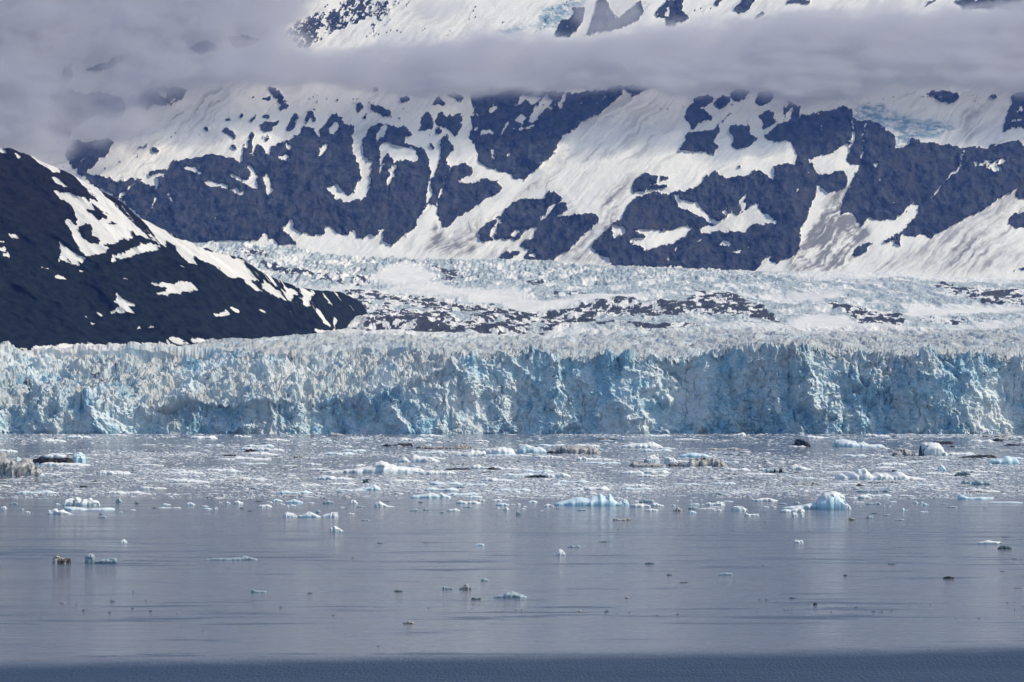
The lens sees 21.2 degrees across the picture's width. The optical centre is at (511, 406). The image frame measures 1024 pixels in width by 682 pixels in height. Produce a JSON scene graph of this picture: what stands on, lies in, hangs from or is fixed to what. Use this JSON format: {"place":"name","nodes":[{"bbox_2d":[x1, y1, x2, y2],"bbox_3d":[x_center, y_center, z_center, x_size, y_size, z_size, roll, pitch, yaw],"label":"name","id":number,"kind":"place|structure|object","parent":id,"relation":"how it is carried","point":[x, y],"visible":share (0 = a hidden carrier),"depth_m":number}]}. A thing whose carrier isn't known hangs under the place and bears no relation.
{"place":"outdoors","nodes":[
{"label":"outdoors","id":0,"kind":"place"},
{"bbox_2d":[0,148,371,350],"bbox_3d":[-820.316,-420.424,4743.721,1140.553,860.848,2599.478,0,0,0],"label":"hill","id":1,"kind":"structure","parent":0,"point":[82,262],"depth_m":3965.55},
{"bbox_2d":[0,0,1023,279],"bbox_3d":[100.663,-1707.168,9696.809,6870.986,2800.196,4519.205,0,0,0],"label":"mountain","id":2,"kind":"structure","parent":0,"point":[878,136],"depth_m":8419.98},
{"bbox_2d":[0,433,1023,681],"bbox_3d":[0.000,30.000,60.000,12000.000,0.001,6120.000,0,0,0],"label":"water","id":3,"kind":"structure","parent":0,"point":[324,607],"depth_m":481.84},
{"bbox_2d":[0,451,43,475],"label":"iceberg","id":4,"kind":"object","parent":3,"relation":"on","point":[18,466],"visible":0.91,"depth_m":1174.76},
{"bbox_2d":[15,490,54,492],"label":"ice floe","id":5,"kind":"object","parent":3,"relation":"on","point":[47,491],"visible":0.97,"depth_m":943.92},
{"bbox_2d":[41,439,66,441],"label":"ice floe","id":6,"kind":"object","parent":3,"relation":"on","point":[49,440],"visible":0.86,"depth_m":2303.58},
{"bbox_2d":[48,509,71,514],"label":"ice floe","id":7,"kind":"object","parent":3,"relation":"on","point":[56,511],"visible":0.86,"depth_m":758.83},
{"bbox_2d":[33,453,88,465],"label":"ice floe","id":8,"kind":"object","parent":3,"relation":"on","point":[53,459],"visible":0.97,"depth_m":1385.80},
{"bbox_2d":[52,556,70,563],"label":"ice block","id":9,"kind":"object","parent":3,"relation":"on","point":[58,560],"depth_m":520.72},
{"bbox_2d":[63,435,91,437],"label":"ice floe","id":10,"kind":"object","parent":3,"relation":"on","point":[74,436],"visible":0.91,"depth_m":2566.11},
{"bbox_2d":[73,452,85,463],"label":"ice block","id":11,"kind":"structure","parent":3,"relation":"on","point":[79,457],"depth_m":1435.29},
{"bbox_2d":[62,497,99,505],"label":"iceberg","id":12,"kind":"object","parent":3,"relation":"on","point":[77,501],"visible":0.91,"depth_m":823.23},
{"bbox_2d":[63,507,114,509],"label":"ice floe","id":13,"kind":"object","parent":3,"relation":"on","point":[78,508],"visible":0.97,"depth_m":789.27},
{"bbox_2d":[85,553,116,563],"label":"ice block","id":14,"kind":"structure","parent":3,"relation":"on","point":[90,558],"depth_m":521.87},
{"bbox_2d":[96,470,130,474],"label":"ice floe","id":15,"kind":"object","parent":3,"relation":"on","point":[104,472],"visible":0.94,"depth_m":1202.98},
{"bbox_2d":[104,491,139,493],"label":"ice floe","id":16,"kind":"object","parent":3,"relation":"on","point":[116,492],"visible":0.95,"depth_m":936.93},
{"bbox_2d":[135,464,163,465],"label":"ice floe","id":17,"kind":"object","parent":3,"relation":"on","point":[148,465],"visible":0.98,"depth_m":1384.34},
{"bbox_2d":[139,486,166,488],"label":"ice floe","id":18,"kind":"object","parent":3,"relation":"on","point":[144,487],"visible":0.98,"depth_m":992.70},
{"bbox_2d":[169,471,201,473],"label":"ice floe","id":19,"kind":"object","parent":3,"relation":"on","point":[184,472],"visible":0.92,"depth_m":1218.84},
{"bbox_2d":[173,479,208,482],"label":"ice floe","id":20,"kind":"object","parent":3,"relation":"on","point":[190,480],"visible":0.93,"depth_m":1077.15},
{"bbox_2d":[189,435,217,438],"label":"ice floe","id":21,"kind":"object","parent":3,"relation":"on","point":[203,437],"visible":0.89,"depth_m":2520.66},
{"bbox_2d":[204,468,237,470],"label":"ice floe","id":22,"kind":"object","parent":3,"relation":"on","point":[231,469],"visible":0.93,"depth_m":1262.71},
{"bbox_2d":[205,555,256,559],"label":"ice floe","id":23,"kind":"object","parent":3,"relation":"on","point":[243,557],"visible":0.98,"depth_m":533.16},
{"bbox_2d":[214,456,271,459],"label":"ice floe","id":24,"kind":"object","parent":3,"relation":"on","point":[244,458],"visible":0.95,"depth_m":1530.40},
{"bbox_2d":[239,477,266,479],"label":"ice floe","id":25,"kind":"object","parent":3,"relation":"on","point":[249,478],"visible":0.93,"depth_m":1112.30},
{"bbox_2d":[243,444,273,446],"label":"ice floe","id":26,"kind":"object","parent":3,"relation":"on","point":[265,445],"visible":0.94,"depth_m":2025.04},
{"bbox_2d":[248,452,277,454],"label":"ice floe","id":27,"kind":"object","parent":3,"relation":"on","point":[261,453],"visible":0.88,"depth_m":1686.65},
{"bbox_2d":[255,447,284,450],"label":"ice floe","id":28,"kind":"object","parent":3,"relation":"on","point":[264,449],"visible":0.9,"depth_m":1846.21},
{"bbox_2d":[264,438,289,440],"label":"ice floe","id":29,"kind":"object","parent":3,"relation":"on","point":[269,439],"visible":0.94,"depth_m":2382.20},
{"bbox_2d":[277,490,311,493],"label":"ice floe","id":30,"kind":"object","parent":3,"relation":"on","point":[297,492],"visible":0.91,"depth_m":939.29},
{"bbox_2d":[283,512,337,517],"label":"iceberg","id":31,"kind":"object","parent":3,"relation":"on","point":[310,514],"visible":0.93,"depth_m":738.16},
{"bbox_2d":[317,475,353,479],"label":"ice floe","id":32,"kind":"object","parent":3,"relation":"on","point":[323,477],"visible":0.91,"depth_m":1116.04},
{"bbox_2d":[330,526,343,531],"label":"ice floe","id":33,"kind":"object","parent":3,"relation":"on","point":[334,529],"visible":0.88,"depth_m":654.09},
{"bbox_2d":[324,452,354,454],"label":"ice floe","id":34,"kind":"object","parent":3,"relation":"on","point":[335,453],"visible":0.94,"depth_m":1700.28},
{"bbox_2d":[325,482,356,484],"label":"ice floe","id":35,"kind":"object","parent":3,"relation":"on","point":[342,483],"visible":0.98,"depth_m":1041.69},
{"bbox_2d":[335,488,365,490],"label":"ice floe","id":36,"kind":"object","parent":3,"relation":"on","point":[359,489],"visible":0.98,"depth_m":969.91},
{"bbox_2d":[360,484,380,489],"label":"ice floe","id":37,"kind":"object","parent":3,"relation":"on","point":[373,487],"visible":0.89,"depth_m":976.04},
{"bbox_2d":[320,460,424,472],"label":"iceberg","id":38,"kind":"object","parent":3,"relation":"on","point":[381,466],"visible":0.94,"depth_m":1232.71},
{"bbox_2d":[374,500,393,506],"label":"ice floe","id":39,"kind":"object","parent":3,"relation":"on","point":[379,503],"visible":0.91,"depth_m":814.84},
{"bbox_2d":[381,443,412,445],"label":"ice floe","id":40,"kind":"object","parent":3,"relation":"on","point":[405,444],"visible":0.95,"depth_m":2059.74},
{"bbox_2d":[387,479,422,481],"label":"ice floe","id":41,"kind":"object","parent":3,"relation":"on","point":[402,480],"visible":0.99,"depth_m":1081.29},
{"bbox_2d":[397,438,425,440],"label":"ice floe","id":42,"kind":"object","parent":3,"relation":"on","point":[406,439],"visible":0.91,"depth_m":2380.78},
{"bbox_2d":[397,454,439,461],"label":"ice floe","id":43,"kind":"object","parent":3,"relation":"on","point":[417,458],"visible":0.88,"depth_m":1474.94},
{"bbox_2d":[411,450,444,452],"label":"ice floe","id":44,"kind":"object","parent":3,"relation":"on","point":[438,451],"visible":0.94,"depth_m":1757.98},
{"bbox_2d":[410,492,450,497],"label":"ice floe","id":45,"kind":"object","parent":3,"relation":"on","point":[434,495],"visible":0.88,"depth_m":895.24},
{"bbox_2d":[420,470,454,473],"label":"ice floe","id":46,"kind":"object","parent":3,"relation":"on","point":[437,472],"visible":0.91,"depth_m":1209.61},
{"bbox_2d":[423,487,458,490],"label":"ice floe","id":47,"kind":"object","parent":3,"relation":"on","point":[444,489],"visible":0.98,"depth_m":970.43},
{"bbox_2d":[416,444,471,448],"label":"ice floe","id":48,"kind":"object","parent":3,"relation":"on","point":[459,446],"visible":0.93,"depth_m":1940.15},
{"bbox_2d":[428,481,462,484],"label":"ice floe","id":49,"kind":"object","parent":3,"relation":"on","point":[442,483],"visible":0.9,"depth_m":1044.51},
{"bbox_2d":[439,485,467,487],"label":"ice floe","id":50,"kind":"object","parent":3,"relation":"on","point":[460,486],"visible":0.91,"depth_m":1005.58},
{"bbox_2d":[442,584,470,589],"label":"ice floe","id":51,"kind":"object","parent":3,"relation":"on","point":[466,587],"visible":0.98,"depth_m":447.59},
{"bbox_2d":[445,492,477,494],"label":"ice floe","id":52,"kind":"object","parent":3,"relation":"on","point":[468,493],"visible":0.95,"depth_m":925.48},
{"bbox_2d":[456,500,479,503],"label":"ice floe","id":53,"kind":"object","parent":3,"relation":"on","point":[465,502],"visible":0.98,"depth_m":843.73},
{"bbox_2d":[455,450,486,455],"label":"ice floe","id":54,"kind":"object","parent":3,"relation":"on","point":[474,453],"visible":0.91,"depth_m":1643.61},
{"bbox_2d":[471,464,498,468],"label":"ice floe","id":55,"kind":"object","parent":3,"relation":"on","point":[477,466],"visible":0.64,"depth_m":1306.42},
{"bbox_2d":[481,477,513,481],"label":"ice floe","id":56,"kind":"object","parent":3,"relation":"on","point":[495,479],"visible":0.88,"depth_m":1091.05},
{"bbox_2d":[486,447,514,454],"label":"iceberg","id":57,"kind":"object","parent":3,"relation":"on","point":[502,451],"visible":0.76,"depth_m":1677.47},
{"bbox_2d":[491,466,518,469],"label":"ice floe","id":58,"kind":"object","parent":3,"relation":"on","point":[501,468],"visible":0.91,"depth_m":1290.85},
{"bbox_2d":[497,475,517,478],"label":"ice floe","id":59,"kind":"object","parent":3,"relation":"on","point":[510,477],"visible":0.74,"depth_m":1125.76},
{"bbox_2d":[493,591,526,597],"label":"ice floe","id":60,"kind":"object","parent":3,"relation":"on","point":[512,594],"visible":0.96,"depth_m":428.27},
{"bbox_2d":[0,433,1023,498],"bbox_3d":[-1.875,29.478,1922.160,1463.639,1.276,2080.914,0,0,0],"label":"brash ice","id":61,"kind":"structure","parent":3,"relation":"on","point":[804,488],"depth_m":1203.11},
{"bbox_2d":[495,488,530,490],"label":"ice floe","id":62,"kind":"object","parent":3,"relation":"on","point":[522,489],"visible":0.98,"depth_m":968.06},
{"bbox_2d":[501,473,532,475],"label":"ice floe","id":63,"kind":"object","parent":3,"relation":"on","point":[523,474],"visible":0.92,"depth_m":1181.48},
{"bbox_2d":[516,444,545,453],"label":"iceberg","id":64,"kind":"object","parent":3,"relation":"on","point":[524,449],"visible":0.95,"depth_m":1736.14},
{"bbox_2d":[522,469,553,472],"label":"ice floe","id":65,"kind":"object","parent":3,"relation":"on","point":[531,470],"visible":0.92,"depth_m":1241.64},
{"bbox_2d":[535,455,559,457],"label":"ice floe","id":66,"kind":"object","parent":3,"relation":"on","point":[539,456],"visible":0.96,"depth_m":1601.99},
{"bbox_2d":[525,472,570,477],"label":"ice floe","id":67,"kind":"object","parent":3,"relation":"on","point":[552,475],"visible":0.73,"depth_m":1148.43},
{"bbox_2d":[554,480,588,482],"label":"ice floe","id":68,"kind":"object","parent":3,"relation":"on","point":[579,481],"visible":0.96,"depth_m":1076.17},
{"bbox_2d":[546,444,600,453],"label":"iceberg","id":69,"kind":"object","parent":3,"relation":"on","point":[574,449],"visible":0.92,"depth_m":1736.43},
{"bbox_2d":[554,493,628,505],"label":"iceberg","id":70,"kind":"object","parent":3,"relation":"on","point":[600,499],"visible":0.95,"depth_m":825.56},
{"bbox_2d":[582,486,609,489],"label":"ice floe","id":71,"kind":"object","parent":3,"relation":"on","point":[595,488],"visible":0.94,"depth_m":979.35},
{"bbox_2d":[584,461,620,463],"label":"ice floe","id":72,"kind":"object","parent":3,"relation":"on","point":[613,462],"visible":0.94,"depth_m":1429.79},
{"bbox_2d":[621,470,643,473],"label":"ice floe","id":73,"kind":"object","parent":3,"relation":"on","point":[634,472],"visible":0.94,"depth_m":1216.06},
{"bbox_2d":[621,487,651,489],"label":"ice floe","id":74,"kind":"object","parent":3,"relation":"on","point":[644,488],"visible":0.96,"depth_m":983.41},
{"bbox_2d":[617,441,661,447],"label":"ice floe","id":75,"kind":"object","parent":3,"relation":"on","point":[651,444],"visible":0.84,"depth_m":1967.36},
{"bbox_2d":[630,503,650,506],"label":"ice floe","id":76,"kind":"object","parent":3,"relation":"on","point":[639,505],"visible":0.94,"depth_m":813.82},
{"bbox_2d":[639,499,654,502],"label":"ice floe","id":77,"kind":"object","parent":3,"relation":"on","point":[646,500],"visible":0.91,"depth_m":851.18},
{"bbox_2d":[629,462,665,466],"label":"ice floe","id":78,"kind":"object","parent":3,"relation":"on","point":[634,464],"visible":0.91,"depth_m":1362.75},
{"bbox_2d":[643,454,660,463],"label":"ice block","id":79,"kind":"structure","parent":3,"relation":"on","point":[654,458],"depth_m":1424.64},
{"bbox_2d":[640,448,671,450],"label":"ice floe","id":80,"kind":"object","parent":3,"relation":"on","point":[648,449],"visible":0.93,"depth_m":1821.70},
{"bbox_2d":[643,470,669,472],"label":"ice floe","id":81,"kind":"object","parent":3,"relation":"on","point":[653,471],"visible":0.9,"depth_m":1225.27},
{"bbox_2d":[664,457,681,465],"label":"ice block","id":82,"kind":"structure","parent":3,"relation":"on","point":[669,461],"depth_m":1373.36},
{"bbox_2d":[680,453,711,456],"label":"ice floe","id":83,"kind":"object","parent":3,"relation":"on","point":[694,455],"visible":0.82,"depth_m":1608.32},
{"bbox_2d":[680,457,727,466],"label":"iceberg","id":84,"kind":"object","parent":3,"relation":"on","point":[706,461],"visible":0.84,"depth_m":1362.56},
{"bbox_2d":[692,492,724,494],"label":"ice floe","id":85,"kind":"object","parent":3,"relation":"on","point":[718,493],"visible":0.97,"depth_m":929.77},
{"bbox_2d":[706,501,724,504],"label":"ice floe","id":86,"kind":"object","parent":3,"relation":"on","point":[716,503],"visible":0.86,"depth_m":829.00},
{"bbox_2d":[705,447,747,449],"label":"ice floe","id":87,"kind":"object","parent":3,"relation":"on","point":[731,448],"visible":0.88,"depth_m":1878.52},
{"bbox_2d":[722,468,748,470],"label":"ice floe","id":88,"kind":"object","parent":3,"relation":"on","point":[735,469],"visible":0.92,"depth_m":1273.23},
{"bbox_2d":[731,506,746,510],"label":"ice floe","id":89,"kind":"object","parent":3,"relation":"on","point":[737,508],"visible":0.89,"depth_m":782.53},
{"bbox_2d":[724,471,754,473],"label":"ice floe","id":90,"kind":"object","parent":3,"relation":"on","point":[741,472],"visible":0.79,"depth_m":1214.34},
{"bbox_2d":[744,473,775,474],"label":"ice floe","id":91,"kind":"object","parent":3,"relation":"on","point":[758,473],"visible":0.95,"depth_m":1199.88},
{"bbox_2d":[752,498,777,500],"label":"ice floe","id":92,"kind":"object","parent":3,"relation":"on","point":[765,499],"visible":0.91,"depth_m":863.31},
{"bbox_2d":[766,469,787,472],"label":"ice floe","id":93,"kind":"object","parent":3,"relation":"on","point":[776,471],"visible":0.91,"depth_m":1229.29},
{"bbox_2d":[779,507,804,511],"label":"ice floe","id":94,"kind":"object","parent":3,"relation":"on","point":[797,509],"visible":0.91,"depth_m":774.39},
{"bbox_2d":[782,502,816,508],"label":"ice floe","id":95,"kind":"object","parent":3,"relation":"on","point":[810,506],"visible":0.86,"depth_m":797.17},
{"bbox_2d":[790,439,809,446],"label":"ice block","id":96,"kind":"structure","parent":3,"relation":"on","point":[799,442],"depth_m":2042.52},
{"bbox_2d":[789,464,811,469],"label":"ice floe","id":97,"kind":"object","parent":3,"relation":"on","point":[795,467],"visible":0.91,"depth_m":1289.72},
{"bbox_2d":[793,481,823,484],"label":"ice floe","id":98,"kind":"object","parent":3,"relation":"on","point":[807,483],"visible":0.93,"depth_m":1048.67},
{"bbox_2d":[816,491,850,509],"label":"iceberg","id":99,"kind":"object","parent":3,"relation":"on","point":[832,500],"visible":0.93,"depth_m":794.95},
{"bbox_2d":[829,483,865,484],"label":"ice floe","id":100,"kind":"object","parent":3,"relation":"on","point":[845,484],"visible":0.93,"depth_m":1045.62},
{"bbox_2d":[832,439,884,446],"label":"iceberg","id":101,"kind":"object","parent":3,"relation":"on","point":[843,443],"visible":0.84,"depth_m":2004.31},
{"bbox_2d":[848,495,870,498],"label":"ice floe","id":102,"kind":"object","parent":3,"relation":"on","point":[863,496],"visible":0.91,"depth_m":889.40},
{"bbox_2d":[857,487,895,491],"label":"ice floe","id":103,"kind":"object","parent":3,"relation":"on","point":[887,489],"visible":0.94,"depth_m":958.29},
{"bbox_2d":[863,433,889,436],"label":"ice floe","id":104,"kind":"object","parent":3,"relation":"on","point":[870,435],"visible":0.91,"depth_m":2688.31},
{"bbox_2d":[835,468,922,479],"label":"iceberg","id":105,"kind":"object","parent":3,"relation":"on","point":[861,474],"visible":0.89,"depth_m":1118.41},
{"bbox_2d":[868,480,908,482],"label":"ice floe","id":106,"kind":"object","parent":3,"relation":"on","point":[889,481],"visible":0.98,"depth_m":1067.07},
{"bbox_2d":[876,462,906,465],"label":"ice floe","id":107,"kind":"object","parent":3,"relation":"on","point":[890,464],"visible":0.91,"depth_m":1379.99},
{"bbox_2d":[892,442,947,455],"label":"iceberg","id":108,"kind":"object","parent":3,"relation":"on","point":[930,448],"visible":0.9,"depth_m":1655.87},
{"bbox_2d":[920,472,950,474],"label":"ice floe","id":109,"kind":"object","parent":3,"relation":"on","point":[932,473],"visible":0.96,"depth_m":1196.86},
{"bbox_2d":[933,441,955,443],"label":"ice floe","id":110,"kind":"object","parent":3,"relation":"on","point":[945,442],"visible":0.69,"depth_m":2192.01},
{"bbox_2d":[947,452,972,454],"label":"ice floe","id":111,"kind":"object","parent":3,"relation":"on","point":[956,453],"visible":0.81,"depth_m":1676.02},
{"bbox_2d":[954,472,970,475],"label":"ice floe","id":112,"kind":"object","parent":3,"relation":"on","point":[961,474],"visible":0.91,"depth_m":1177.95},
{"bbox_2d":[957,495,993,498],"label":"ice floe","id":113,"kind":"object","parent":3,"relation":"on","point":[962,497],"visible":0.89,"depth_m":883.45},
{"bbox_2d":[959,455,996,457],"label":"ice floe","id":114,"kind":"object","parent":3,"relation":"on","point":[982,456],"visible":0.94,"depth_m":1590.46},
{"bbox_2d":[972,480,991,484],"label":"ice floe","id":115,"kind":"object","parent":3,"relation":"on","point":[980,482],"visible":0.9,"depth_m":1039.76},
{"bbox_2d":[977,540,1000,543],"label":"ice floe","id":116,"kind":"object","parent":3,"relation":"on","point":[989,542],"visible":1,"depth_m":596.62},
{"bbox_2d":[982,433,1014,436],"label":"ice floe","id":117,"kind":"object","parent":3,"relation":"on","point":[1002,435],"visible":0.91,"depth_m":2641.79},
{"bbox_2d":[988,456,1019,463],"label":"ice floe","id":118,"kind":"object","parent":3,"relation":"on","point":[1008,460],"visible":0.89,"depth_m":1424.19},
{"bbox_2d":[0,241,1023,433],"bbox_3d":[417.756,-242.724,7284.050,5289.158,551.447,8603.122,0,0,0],"label":"glacier","id":119,"kind":"object","parent":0,"point":[474,346],"visible":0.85,"depth_m":3084.79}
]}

